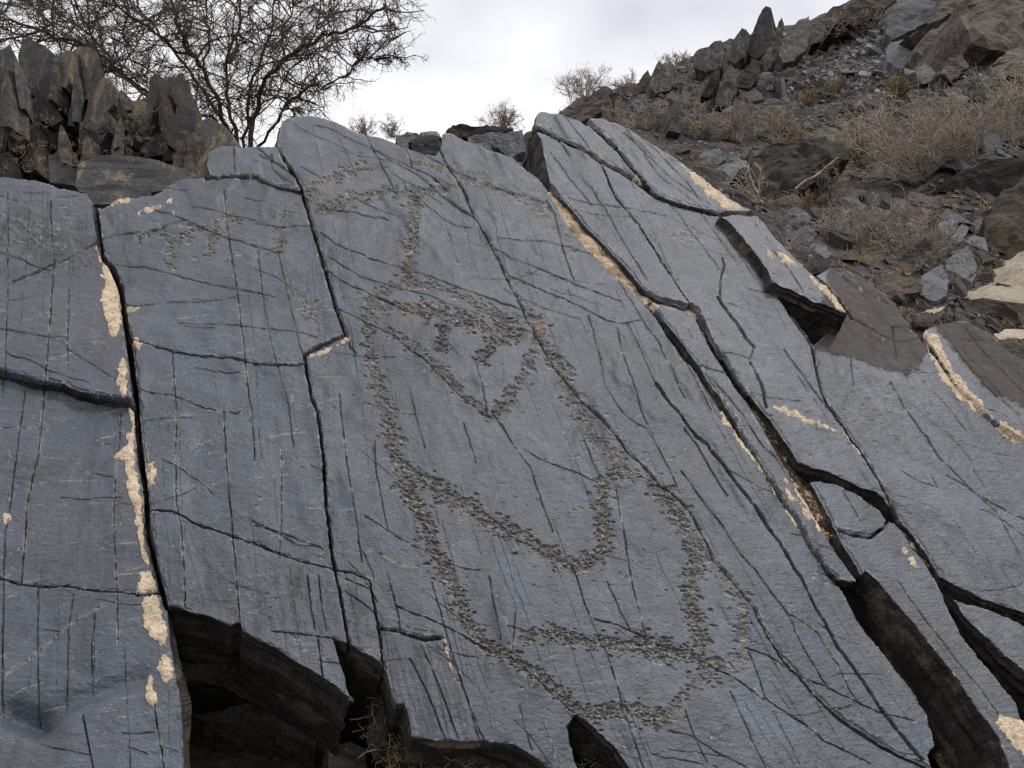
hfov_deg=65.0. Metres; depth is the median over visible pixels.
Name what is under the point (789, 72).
stone
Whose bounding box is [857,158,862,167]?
stone
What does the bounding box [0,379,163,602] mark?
rock slab
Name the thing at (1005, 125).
dry shrub
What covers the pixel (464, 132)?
boulder
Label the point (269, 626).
rock slab
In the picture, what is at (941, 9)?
boulder
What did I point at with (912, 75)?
stone
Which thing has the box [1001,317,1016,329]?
stone
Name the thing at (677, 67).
stone
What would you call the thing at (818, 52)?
stone
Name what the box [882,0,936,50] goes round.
boulder
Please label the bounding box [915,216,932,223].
stone
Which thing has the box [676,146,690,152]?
stone
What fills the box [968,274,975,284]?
broken slab
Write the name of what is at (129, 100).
slate block
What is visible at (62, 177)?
slate block
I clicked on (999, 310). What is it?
flat stone
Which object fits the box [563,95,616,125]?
skyline rock
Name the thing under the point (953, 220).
broken slab
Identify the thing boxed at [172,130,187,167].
slate block
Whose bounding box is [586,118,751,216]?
rock slab
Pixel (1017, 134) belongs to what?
stone
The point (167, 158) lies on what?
slate splinter
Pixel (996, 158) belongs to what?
flat stone
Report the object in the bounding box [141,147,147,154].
stone
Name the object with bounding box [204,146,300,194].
rock slab
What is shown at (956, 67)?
boulder
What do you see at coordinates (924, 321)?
flat stone
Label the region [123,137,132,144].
stone
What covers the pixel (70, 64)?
slate block
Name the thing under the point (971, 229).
stone
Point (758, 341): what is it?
rock slab
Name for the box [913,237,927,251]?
stone
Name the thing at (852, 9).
skyline rock
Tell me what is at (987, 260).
stone
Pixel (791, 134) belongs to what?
dry shrub
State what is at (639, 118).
dry shrub
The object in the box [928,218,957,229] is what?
stone
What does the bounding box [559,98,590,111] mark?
dry shrub
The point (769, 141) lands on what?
stone
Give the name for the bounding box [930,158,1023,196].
boulder
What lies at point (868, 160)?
stone
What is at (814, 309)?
rock slab
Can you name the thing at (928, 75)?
boulder
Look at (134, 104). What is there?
slate block
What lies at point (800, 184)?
dead stick
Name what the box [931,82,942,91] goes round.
stone
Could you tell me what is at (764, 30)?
skyline rock
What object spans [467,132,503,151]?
boulder
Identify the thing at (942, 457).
rock slab
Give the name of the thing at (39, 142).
stone
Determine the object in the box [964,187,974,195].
stone
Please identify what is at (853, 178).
stone
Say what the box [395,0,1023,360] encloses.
hillside
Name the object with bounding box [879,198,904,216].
stone
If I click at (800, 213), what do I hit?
broken slab
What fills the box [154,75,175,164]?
upright slate
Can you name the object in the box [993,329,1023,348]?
flat stone
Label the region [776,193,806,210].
broken slab
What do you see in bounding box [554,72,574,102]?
dry shrub
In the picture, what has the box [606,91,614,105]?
skyline rock
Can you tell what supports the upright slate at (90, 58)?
on the earth bank
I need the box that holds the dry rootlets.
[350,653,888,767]
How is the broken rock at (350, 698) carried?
on the rock slab at (269, 626)
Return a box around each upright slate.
[0,49,1,92]
[2,45,50,134]
[18,37,81,162]
[68,46,104,138]
[84,77,130,155]
[145,74,171,131]
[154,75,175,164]
[174,73,201,122]
[175,79,195,134]
[184,132,202,172]
[194,119,241,177]
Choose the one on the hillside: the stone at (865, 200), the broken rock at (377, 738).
the stone at (865, 200)
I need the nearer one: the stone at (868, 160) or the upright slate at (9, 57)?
the upright slate at (9, 57)
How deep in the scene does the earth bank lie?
5.31 m
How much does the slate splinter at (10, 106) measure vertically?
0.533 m
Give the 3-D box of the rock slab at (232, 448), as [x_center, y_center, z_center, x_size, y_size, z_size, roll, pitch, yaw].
[-0.697,0.299,1.926,0.491,0.798,0.733,4,-13,-17]
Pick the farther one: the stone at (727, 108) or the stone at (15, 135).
the stone at (727, 108)
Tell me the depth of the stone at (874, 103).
8.93 m
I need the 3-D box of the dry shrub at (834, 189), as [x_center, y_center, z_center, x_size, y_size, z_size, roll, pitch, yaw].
[2.306,-1.435,5.983,0.522,0.399,0.522,0,-12,0]
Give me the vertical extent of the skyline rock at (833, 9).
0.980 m
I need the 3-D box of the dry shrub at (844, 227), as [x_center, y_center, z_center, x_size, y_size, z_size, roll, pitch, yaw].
[2.125,-0.982,5.186,0.799,0.722,0.636,0,-12,0]
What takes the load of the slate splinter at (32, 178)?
on the slate block at (14, 170)
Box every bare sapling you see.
[725,154,773,204]
[776,220,796,249]
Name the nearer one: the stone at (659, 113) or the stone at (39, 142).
the stone at (39, 142)
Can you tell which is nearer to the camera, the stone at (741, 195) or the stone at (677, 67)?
the stone at (741, 195)
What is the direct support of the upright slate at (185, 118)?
on the slate block at (178, 156)
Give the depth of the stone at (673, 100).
10.51 m
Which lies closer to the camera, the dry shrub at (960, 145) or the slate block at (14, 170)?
the slate block at (14, 170)
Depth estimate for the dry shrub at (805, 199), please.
5.55 m
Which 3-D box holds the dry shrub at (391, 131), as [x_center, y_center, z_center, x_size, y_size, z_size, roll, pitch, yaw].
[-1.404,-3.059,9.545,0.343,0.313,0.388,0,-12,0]
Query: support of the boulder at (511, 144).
on the hillside
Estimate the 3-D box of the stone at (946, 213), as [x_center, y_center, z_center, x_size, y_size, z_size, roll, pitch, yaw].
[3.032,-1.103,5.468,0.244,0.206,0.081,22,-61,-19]
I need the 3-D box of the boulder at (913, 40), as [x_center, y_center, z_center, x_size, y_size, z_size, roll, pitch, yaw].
[5.716,-4.871,11.186,0.752,0.682,0.724,0,-12,0]
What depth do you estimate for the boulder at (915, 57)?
10.49 m
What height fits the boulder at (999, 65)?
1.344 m
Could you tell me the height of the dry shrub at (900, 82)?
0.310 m
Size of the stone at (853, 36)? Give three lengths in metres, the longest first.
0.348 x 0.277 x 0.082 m
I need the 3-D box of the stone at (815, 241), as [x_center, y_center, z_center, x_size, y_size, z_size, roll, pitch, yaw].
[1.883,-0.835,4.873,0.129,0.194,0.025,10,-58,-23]
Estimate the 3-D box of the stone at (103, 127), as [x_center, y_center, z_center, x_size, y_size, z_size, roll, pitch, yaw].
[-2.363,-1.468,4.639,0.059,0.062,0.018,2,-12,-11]
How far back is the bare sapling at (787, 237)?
4.40 m
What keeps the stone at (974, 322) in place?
on the hillside
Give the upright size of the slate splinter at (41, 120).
0.609 m
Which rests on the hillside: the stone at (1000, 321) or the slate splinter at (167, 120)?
the stone at (1000, 321)
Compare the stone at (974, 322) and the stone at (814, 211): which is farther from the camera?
the stone at (814, 211)
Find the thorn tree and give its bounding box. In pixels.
[0,0,434,147]
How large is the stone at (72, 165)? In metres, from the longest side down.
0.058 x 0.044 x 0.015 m
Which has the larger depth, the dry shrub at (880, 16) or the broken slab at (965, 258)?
the dry shrub at (880, 16)
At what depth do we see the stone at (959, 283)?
4.65 m
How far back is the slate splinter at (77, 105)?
4.87 m
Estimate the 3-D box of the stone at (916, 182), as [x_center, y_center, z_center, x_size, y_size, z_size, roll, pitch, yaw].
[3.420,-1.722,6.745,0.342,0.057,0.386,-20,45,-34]
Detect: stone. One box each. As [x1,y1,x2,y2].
[9,133,19,138]
[16,135,26,142]
[17,145,25,150]
[36,140,47,147]
[67,162,76,167]
[82,119,94,129]
[88,130,94,134]
[97,124,107,134]
[121,106,131,113]
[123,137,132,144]
[128,114,140,119]
[136,136,145,144]
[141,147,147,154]
[142,137,149,141]
[637,118,662,131]
[649,99,669,107]
[652,108,667,117]
[665,94,689,104]
[670,99,688,104]
[674,65,685,69]
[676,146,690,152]
[680,87,691,94]
[703,111,719,122]
[705,99,715,114]
[720,107,732,117]
[735,190,748,201]
[737,147,745,152]
[738,87,764,103]
[747,149,755,160]
[761,72,772,75]
[765,138,787,144]
[775,76,786,97]
[778,68,799,76]
[791,223,800,229]
[800,122,817,130]
[809,264,834,276]
[810,207,825,226]
[810,239,831,251]
[813,191,839,206]
[814,50,822,54]
[823,103,842,120]
[825,226,847,235]
[828,231,852,249]
[833,197,861,209]
[838,58,848,64]
[840,69,859,75]
[841,257,858,261]
[842,102,864,112]
[847,206,865,223]
[849,81,859,89]
[850,32,860,39]
[850,175,861,180]
[857,71,870,78]
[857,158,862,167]
[858,192,893,206]
[859,259,870,265]
[861,155,876,168]
[861,205,889,219]
[863,97,886,109]
[863,226,880,239]
[865,43,884,54]
[868,30,878,38]
[874,212,891,230]
[874,277,896,286]
[876,278,923,299]
[878,26,884,34]
[878,35,883,47]
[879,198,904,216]
[890,290,910,304]
[898,108,917,117]
[898,169,930,186]
[904,69,924,87]
[904,192,939,207]
[909,202,930,208]
[910,312,935,330]
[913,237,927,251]
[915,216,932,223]
[917,306,945,318]
[919,75,952,84]
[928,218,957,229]
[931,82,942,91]
[938,157,971,172]
[939,209,973,225]
[941,68,952,85]
[949,275,971,296]
[953,298,1022,324]
[962,90,975,95]
[962,206,973,210]
[963,105,978,125]
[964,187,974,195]
[964,222,975,232]
[964,251,1023,327]
[969,86,998,104]
[969,319,987,332]
[970,200,979,204]
[972,156,1011,167]
[975,152,996,162]
[975,250,997,265]
[978,323,984,329]
[979,271,993,282]
[982,131,1002,153]
[983,101,1004,118]
[984,323,1002,332]
[985,316,999,328]
[987,244,1005,253]
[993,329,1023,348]
[995,283,1009,286]
[996,149,1005,155]
[998,132,1023,141]
[998,318,1017,327]
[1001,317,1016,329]
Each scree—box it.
[567,0,1023,336]
[613,0,1020,327]
[639,19,1023,327]
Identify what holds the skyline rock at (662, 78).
on the hillside
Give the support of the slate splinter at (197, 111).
on the slate splinter
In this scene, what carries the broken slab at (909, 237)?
on the hillside
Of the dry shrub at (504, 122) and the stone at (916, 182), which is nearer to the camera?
the stone at (916, 182)
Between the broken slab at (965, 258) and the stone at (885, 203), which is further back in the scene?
the stone at (885, 203)
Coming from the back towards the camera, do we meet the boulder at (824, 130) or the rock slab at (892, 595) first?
the boulder at (824, 130)
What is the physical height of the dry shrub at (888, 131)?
0.890 m
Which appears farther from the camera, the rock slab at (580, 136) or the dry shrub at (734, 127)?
the dry shrub at (734, 127)
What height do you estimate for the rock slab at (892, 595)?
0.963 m
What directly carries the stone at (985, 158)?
on the hillside
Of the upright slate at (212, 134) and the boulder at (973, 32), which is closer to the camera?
the upright slate at (212, 134)
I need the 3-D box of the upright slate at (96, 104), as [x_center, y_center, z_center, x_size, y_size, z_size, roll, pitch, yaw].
[-2.488,-1.578,5.084,0.200,0.589,0.493,-1,-12,7]
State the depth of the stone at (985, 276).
4.79 m
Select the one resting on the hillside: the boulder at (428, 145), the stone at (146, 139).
the boulder at (428, 145)
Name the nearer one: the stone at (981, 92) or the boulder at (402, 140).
the boulder at (402, 140)
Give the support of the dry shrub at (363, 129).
on the hillside
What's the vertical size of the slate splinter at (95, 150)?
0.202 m
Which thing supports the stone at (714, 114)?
on the hillside
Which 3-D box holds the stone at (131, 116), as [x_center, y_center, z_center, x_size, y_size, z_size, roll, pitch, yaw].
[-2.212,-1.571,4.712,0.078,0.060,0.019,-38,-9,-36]
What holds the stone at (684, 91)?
on the hillside
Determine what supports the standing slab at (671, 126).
on the hillside
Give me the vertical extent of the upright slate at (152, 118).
0.399 m
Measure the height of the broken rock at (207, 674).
0.201 m
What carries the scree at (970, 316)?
on the hillside
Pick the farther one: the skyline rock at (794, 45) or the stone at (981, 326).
the skyline rock at (794, 45)
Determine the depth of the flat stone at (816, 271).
3.55 m
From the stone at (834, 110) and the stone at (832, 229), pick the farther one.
the stone at (834, 110)
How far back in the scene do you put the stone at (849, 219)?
5.60 m
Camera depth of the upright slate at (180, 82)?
4.81 m
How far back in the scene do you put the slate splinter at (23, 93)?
4.77 m
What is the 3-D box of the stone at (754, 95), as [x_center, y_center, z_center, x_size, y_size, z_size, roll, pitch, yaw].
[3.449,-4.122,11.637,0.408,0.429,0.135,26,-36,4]
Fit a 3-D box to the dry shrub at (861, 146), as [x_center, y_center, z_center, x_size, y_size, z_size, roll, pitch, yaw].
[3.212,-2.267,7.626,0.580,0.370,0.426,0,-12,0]
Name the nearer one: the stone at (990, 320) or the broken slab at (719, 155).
the stone at (990, 320)
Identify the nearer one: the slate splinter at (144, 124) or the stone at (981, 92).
the slate splinter at (144, 124)
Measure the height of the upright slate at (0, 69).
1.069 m
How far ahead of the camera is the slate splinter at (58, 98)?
4.93 m
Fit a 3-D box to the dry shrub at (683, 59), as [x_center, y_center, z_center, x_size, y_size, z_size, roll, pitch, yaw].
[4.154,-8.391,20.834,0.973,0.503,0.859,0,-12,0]
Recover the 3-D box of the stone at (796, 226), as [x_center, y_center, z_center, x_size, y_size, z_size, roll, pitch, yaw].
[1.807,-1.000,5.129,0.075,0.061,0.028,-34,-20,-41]
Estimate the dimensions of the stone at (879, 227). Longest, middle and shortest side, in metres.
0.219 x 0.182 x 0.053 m
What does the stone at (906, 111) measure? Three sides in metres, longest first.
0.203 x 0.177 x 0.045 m
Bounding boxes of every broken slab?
[697,149,726,165]
[716,160,747,176]
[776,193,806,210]
[787,206,811,221]
[794,226,816,241]
[810,243,831,258]
[902,233,923,247]
[921,264,950,304]
[930,236,947,258]
[937,215,959,234]
[943,246,976,278]
[952,223,968,241]
[966,235,987,250]
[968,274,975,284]
[973,218,982,234]
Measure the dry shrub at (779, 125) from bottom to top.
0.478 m
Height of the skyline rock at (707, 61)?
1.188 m
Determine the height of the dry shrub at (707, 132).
0.438 m
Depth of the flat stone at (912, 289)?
4.41 m
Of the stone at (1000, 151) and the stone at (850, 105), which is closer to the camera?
the stone at (1000, 151)
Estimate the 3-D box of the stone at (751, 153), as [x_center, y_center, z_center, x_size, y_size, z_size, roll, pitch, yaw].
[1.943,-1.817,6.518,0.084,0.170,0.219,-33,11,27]
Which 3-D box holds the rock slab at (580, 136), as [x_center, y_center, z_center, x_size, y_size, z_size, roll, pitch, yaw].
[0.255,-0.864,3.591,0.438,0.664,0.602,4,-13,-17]
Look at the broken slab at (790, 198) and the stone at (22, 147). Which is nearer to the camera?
the stone at (22, 147)
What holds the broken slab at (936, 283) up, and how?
on the hillside
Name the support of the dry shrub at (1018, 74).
on the hillside
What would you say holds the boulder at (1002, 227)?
on the hillside
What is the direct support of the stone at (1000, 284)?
on the hillside
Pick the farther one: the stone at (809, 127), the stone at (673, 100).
the stone at (673, 100)
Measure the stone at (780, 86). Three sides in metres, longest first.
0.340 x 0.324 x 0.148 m
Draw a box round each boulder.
[396,131,419,148]
[408,135,440,155]
[420,131,440,136]
[446,124,512,141]
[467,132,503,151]
[491,130,525,161]
[731,136,849,199]
[788,125,846,141]
[881,40,915,73]
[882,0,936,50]
[891,22,945,83]
[899,14,951,48]
[903,0,1023,82]
[909,63,935,88]
[923,0,963,26]
[927,54,968,87]
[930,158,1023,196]
[980,176,1023,259]
[985,42,1023,84]
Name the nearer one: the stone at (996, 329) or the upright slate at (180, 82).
the stone at (996, 329)
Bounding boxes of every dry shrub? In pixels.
[346,111,382,135]
[380,112,406,141]
[472,97,525,130]
[551,62,614,100]
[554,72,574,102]
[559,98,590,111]
[601,104,636,126]
[607,68,637,95]
[622,95,670,130]
[655,49,691,65]
[662,96,732,140]
[705,89,772,142]
[748,99,800,137]
[761,117,816,145]
[777,188,829,212]
[792,84,820,105]
[795,188,915,249]
[801,160,852,206]
[808,88,942,163]
[819,7,889,36]
[823,72,845,92]
[826,125,875,159]
[832,48,1023,187]
[836,183,976,267]
[876,57,1023,153]
[878,66,918,95]
[972,46,1023,106]
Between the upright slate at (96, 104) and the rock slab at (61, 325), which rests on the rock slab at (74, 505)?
the rock slab at (61, 325)
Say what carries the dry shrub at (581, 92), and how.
on the hillside
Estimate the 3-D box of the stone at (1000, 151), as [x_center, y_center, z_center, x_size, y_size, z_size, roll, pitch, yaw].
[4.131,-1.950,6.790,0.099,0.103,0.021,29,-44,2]
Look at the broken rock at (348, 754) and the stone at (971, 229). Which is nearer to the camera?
the broken rock at (348, 754)
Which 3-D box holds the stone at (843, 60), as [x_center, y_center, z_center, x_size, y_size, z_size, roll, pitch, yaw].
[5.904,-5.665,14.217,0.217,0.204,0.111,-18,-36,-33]
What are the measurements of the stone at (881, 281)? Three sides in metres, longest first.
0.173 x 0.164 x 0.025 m
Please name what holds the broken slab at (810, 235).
on the hillside
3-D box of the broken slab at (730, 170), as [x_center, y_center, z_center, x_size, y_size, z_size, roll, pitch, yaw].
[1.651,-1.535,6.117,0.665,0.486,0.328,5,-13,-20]
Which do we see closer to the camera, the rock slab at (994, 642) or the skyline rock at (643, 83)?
the rock slab at (994, 642)
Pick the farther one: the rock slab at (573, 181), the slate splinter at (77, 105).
the slate splinter at (77, 105)
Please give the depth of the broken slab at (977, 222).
5.44 m
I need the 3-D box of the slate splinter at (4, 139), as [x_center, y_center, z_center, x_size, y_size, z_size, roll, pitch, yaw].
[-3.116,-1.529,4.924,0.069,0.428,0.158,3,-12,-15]
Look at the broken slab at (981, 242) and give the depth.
5.19 m
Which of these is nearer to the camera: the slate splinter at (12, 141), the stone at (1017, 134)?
the slate splinter at (12, 141)
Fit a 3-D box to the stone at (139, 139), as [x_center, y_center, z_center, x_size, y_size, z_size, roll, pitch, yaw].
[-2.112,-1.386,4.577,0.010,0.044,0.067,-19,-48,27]
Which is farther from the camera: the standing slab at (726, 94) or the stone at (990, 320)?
the standing slab at (726, 94)
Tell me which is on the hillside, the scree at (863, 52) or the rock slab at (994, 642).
the scree at (863, 52)
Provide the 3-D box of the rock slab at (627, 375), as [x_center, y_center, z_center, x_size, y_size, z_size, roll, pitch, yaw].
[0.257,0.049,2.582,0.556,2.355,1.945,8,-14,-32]
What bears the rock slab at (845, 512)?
on the rock slab at (892, 595)
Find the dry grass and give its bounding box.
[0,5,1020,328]
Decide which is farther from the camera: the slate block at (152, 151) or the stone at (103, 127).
the slate block at (152, 151)
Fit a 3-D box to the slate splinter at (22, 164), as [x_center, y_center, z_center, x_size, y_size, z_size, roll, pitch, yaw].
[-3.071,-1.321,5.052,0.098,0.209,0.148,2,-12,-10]
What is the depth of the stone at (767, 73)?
12.46 m
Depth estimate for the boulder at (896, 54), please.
11.01 m
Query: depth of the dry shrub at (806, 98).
10.22 m
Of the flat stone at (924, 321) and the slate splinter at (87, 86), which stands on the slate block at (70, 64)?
the slate splinter at (87, 86)
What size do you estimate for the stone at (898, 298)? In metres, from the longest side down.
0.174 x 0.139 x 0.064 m
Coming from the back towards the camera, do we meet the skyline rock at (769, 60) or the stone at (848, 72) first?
the skyline rock at (769, 60)
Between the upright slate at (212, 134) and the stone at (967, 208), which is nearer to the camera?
the upright slate at (212, 134)
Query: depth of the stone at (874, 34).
16.17 m
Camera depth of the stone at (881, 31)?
14.44 m
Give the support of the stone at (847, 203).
on the hillside
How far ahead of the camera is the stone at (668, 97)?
11.18 m
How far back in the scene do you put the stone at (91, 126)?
4.66 m
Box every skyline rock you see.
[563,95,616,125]
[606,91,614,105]
[638,70,650,93]
[645,61,676,98]
[693,40,727,79]
[726,28,750,69]
[748,6,775,60]
[759,18,783,73]
[776,16,811,71]
[805,19,824,54]
[809,6,840,39]
[817,0,889,51]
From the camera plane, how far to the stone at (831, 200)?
5.93 m
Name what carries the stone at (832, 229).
on the hillside
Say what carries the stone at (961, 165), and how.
on the boulder at (995, 177)
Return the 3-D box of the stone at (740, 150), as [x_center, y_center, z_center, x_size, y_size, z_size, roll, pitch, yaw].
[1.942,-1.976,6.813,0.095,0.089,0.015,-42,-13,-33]
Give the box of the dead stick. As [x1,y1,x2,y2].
[794,157,838,188]
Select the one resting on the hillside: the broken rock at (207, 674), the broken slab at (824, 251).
the broken slab at (824, 251)
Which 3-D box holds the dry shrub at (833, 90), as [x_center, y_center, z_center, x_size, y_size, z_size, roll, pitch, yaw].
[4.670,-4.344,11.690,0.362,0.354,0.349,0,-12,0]
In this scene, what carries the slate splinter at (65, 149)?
on the slate block at (62, 177)
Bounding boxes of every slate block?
[0,151,28,179]
[25,121,53,153]
[48,152,78,191]
[49,132,81,159]
[58,51,86,111]
[75,155,177,208]
[78,124,104,158]
[120,90,132,104]
[131,98,146,137]
[142,129,159,160]
[151,167,198,195]
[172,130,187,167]
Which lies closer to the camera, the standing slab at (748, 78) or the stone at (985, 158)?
the stone at (985, 158)
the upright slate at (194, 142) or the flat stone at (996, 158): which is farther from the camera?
the flat stone at (996, 158)
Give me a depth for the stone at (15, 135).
4.60 m
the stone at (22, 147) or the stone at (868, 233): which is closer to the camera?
the stone at (22, 147)
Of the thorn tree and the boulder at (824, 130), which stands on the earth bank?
the thorn tree
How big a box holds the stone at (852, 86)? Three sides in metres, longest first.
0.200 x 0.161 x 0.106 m
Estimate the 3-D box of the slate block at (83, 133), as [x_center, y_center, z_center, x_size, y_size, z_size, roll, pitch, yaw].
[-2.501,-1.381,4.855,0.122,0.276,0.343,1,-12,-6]
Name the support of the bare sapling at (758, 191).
on the hillside
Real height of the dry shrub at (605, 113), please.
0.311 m
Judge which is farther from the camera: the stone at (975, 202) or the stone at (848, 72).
the stone at (848, 72)
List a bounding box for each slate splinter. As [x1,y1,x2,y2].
[0,66,29,140]
[0,107,8,154]
[8,133,19,160]
[15,58,33,124]
[18,156,29,178]
[26,125,52,183]
[29,174,49,184]
[35,98,58,131]
[47,55,69,112]
[58,125,72,164]
[71,71,83,133]
[77,55,95,106]
[82,135,101,160]
[110,117,124,155]
[117,95,141,154]
[130,137,144,157]
[140,96,153,135]
[158,87,179,151]
[163,146,171,164]
[194,98,198,123]
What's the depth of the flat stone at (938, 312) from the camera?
4.32 m
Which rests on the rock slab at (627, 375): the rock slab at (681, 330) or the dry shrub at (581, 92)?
the rock slab at (681, 330)
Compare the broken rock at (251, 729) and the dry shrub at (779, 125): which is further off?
the dry shrub at (779, 125)
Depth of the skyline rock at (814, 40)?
17.67 m
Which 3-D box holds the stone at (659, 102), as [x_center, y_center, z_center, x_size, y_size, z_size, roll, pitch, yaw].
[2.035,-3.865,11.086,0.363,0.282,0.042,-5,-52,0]
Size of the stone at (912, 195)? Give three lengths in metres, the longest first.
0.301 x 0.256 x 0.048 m
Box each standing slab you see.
[627,93,648,117]
[658,96,684,138]
[701,65,719,102]
[714,64,736,113]
[736,59,760,95]
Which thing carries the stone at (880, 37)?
on the hillside
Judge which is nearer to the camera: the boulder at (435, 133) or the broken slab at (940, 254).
the broken slab at (940, 254)
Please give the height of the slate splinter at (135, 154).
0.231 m
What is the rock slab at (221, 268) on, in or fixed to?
on the rock slab at (232, 448)
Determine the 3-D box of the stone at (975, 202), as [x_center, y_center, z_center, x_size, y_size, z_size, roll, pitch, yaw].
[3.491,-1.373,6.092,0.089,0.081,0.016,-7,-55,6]
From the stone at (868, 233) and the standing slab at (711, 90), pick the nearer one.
the stone at (868, 233)
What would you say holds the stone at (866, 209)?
on the hillside
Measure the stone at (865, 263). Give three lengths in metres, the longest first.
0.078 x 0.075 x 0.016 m
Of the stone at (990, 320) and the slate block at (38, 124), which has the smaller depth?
the stone at (990, 320)
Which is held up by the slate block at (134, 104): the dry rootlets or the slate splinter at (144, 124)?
the slate splinter at (144, 124)
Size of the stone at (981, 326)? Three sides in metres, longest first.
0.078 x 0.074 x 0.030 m
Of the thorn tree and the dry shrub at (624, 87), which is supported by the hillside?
the dry shrub at (624, 87)
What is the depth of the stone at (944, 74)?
8.71 m
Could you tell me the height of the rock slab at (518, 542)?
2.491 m
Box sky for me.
[0,0,848,147]
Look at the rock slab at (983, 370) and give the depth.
3.00 m
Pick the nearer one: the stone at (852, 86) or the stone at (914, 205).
the stone at (914, 205)
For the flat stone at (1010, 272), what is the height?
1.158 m
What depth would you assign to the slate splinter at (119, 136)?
4.55 m
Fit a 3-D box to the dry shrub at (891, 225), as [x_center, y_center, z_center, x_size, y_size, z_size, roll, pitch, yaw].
[2.441,-0.931,5.084,0.906,0.665,0.699,0,-12,0]
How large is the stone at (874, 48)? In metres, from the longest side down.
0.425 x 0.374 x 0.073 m
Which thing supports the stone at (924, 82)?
on the hillside
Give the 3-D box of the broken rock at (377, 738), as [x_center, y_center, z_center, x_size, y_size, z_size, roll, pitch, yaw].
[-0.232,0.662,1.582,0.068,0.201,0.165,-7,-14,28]
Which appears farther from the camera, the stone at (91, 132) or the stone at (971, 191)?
the stone at (971, 191)
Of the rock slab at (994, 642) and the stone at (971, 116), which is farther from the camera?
the stone at (971, 116)
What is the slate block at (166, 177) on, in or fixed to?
on the hillside
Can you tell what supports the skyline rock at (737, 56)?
on the hillside
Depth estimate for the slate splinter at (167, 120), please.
4.65 m
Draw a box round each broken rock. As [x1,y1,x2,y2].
[180,661,262,705]
[189,703,315,767]
[322,742,366,767]
[348,695,353,704]
[366,692,399,767]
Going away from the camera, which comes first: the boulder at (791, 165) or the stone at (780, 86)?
the boulder at (791, 165)
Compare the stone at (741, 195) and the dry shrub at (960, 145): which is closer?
the stone at (741, 195)
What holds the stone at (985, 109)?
on the hillside
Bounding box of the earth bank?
[18,85,132,163]
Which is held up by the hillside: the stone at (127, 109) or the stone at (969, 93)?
the stone at (969, 93)
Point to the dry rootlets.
(395, 755)
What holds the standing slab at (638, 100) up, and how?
on the hillside
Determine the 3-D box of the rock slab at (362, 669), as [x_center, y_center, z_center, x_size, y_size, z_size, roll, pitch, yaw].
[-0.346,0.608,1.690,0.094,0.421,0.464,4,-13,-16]
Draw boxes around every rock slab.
[0,177,136,415]
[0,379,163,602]
[0,581,191,767]
[96,178,343,367]
[129,341,334,575]
[149,511,348,764]
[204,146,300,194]
[274,116,919,767]
[335,572,382,746]
[439,133,933,767]
[522,112,641,187]
[525,132,688,310]
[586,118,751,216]
[601,165,890,519]
[645,302,855,590]
[715,215,846,344]
[806,481,885,539]
[810,267,1023,625]
[829,522,1023,767]
[920,321,1023,444]
[944,596,1023,721]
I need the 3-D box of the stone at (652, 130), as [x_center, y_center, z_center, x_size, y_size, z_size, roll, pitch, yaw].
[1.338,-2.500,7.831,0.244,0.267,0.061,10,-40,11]
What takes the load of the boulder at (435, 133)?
on the hillside
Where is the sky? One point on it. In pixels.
(481, 53)
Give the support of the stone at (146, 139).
on the slate block at (103, 181)
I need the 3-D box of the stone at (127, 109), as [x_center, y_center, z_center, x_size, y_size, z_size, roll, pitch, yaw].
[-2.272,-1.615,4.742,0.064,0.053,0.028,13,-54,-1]
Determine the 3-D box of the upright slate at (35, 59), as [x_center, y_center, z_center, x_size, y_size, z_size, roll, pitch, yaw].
[-2.942,-1.809,5.186,0.389,0.701,0.462,0,-12,0]
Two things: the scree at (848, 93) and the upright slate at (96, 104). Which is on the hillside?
the scree at (848, 93)
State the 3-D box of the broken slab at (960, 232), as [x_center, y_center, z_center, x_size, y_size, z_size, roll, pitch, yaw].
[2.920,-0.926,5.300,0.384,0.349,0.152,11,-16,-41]
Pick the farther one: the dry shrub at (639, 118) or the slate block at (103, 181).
the dry shrub at (639, 118)
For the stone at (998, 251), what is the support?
on the hillside
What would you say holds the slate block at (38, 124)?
on the earth bank
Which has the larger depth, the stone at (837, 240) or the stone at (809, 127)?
the stone at (809, 127)
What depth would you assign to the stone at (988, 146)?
6.82 m
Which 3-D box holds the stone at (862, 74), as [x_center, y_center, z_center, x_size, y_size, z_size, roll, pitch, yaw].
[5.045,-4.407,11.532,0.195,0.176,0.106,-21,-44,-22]
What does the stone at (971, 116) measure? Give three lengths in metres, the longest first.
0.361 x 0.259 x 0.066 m
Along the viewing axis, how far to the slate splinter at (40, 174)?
4.77 m
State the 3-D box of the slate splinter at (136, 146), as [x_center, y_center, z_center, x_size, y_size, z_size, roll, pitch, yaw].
[-2.291,-1.554,4.818,0.140,0.364,0.143,-3,-12,15]
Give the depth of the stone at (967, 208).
5.90 m
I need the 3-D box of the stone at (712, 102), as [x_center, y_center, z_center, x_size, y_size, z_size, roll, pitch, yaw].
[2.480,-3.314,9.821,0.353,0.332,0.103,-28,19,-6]
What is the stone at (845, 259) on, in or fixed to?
on the hillside

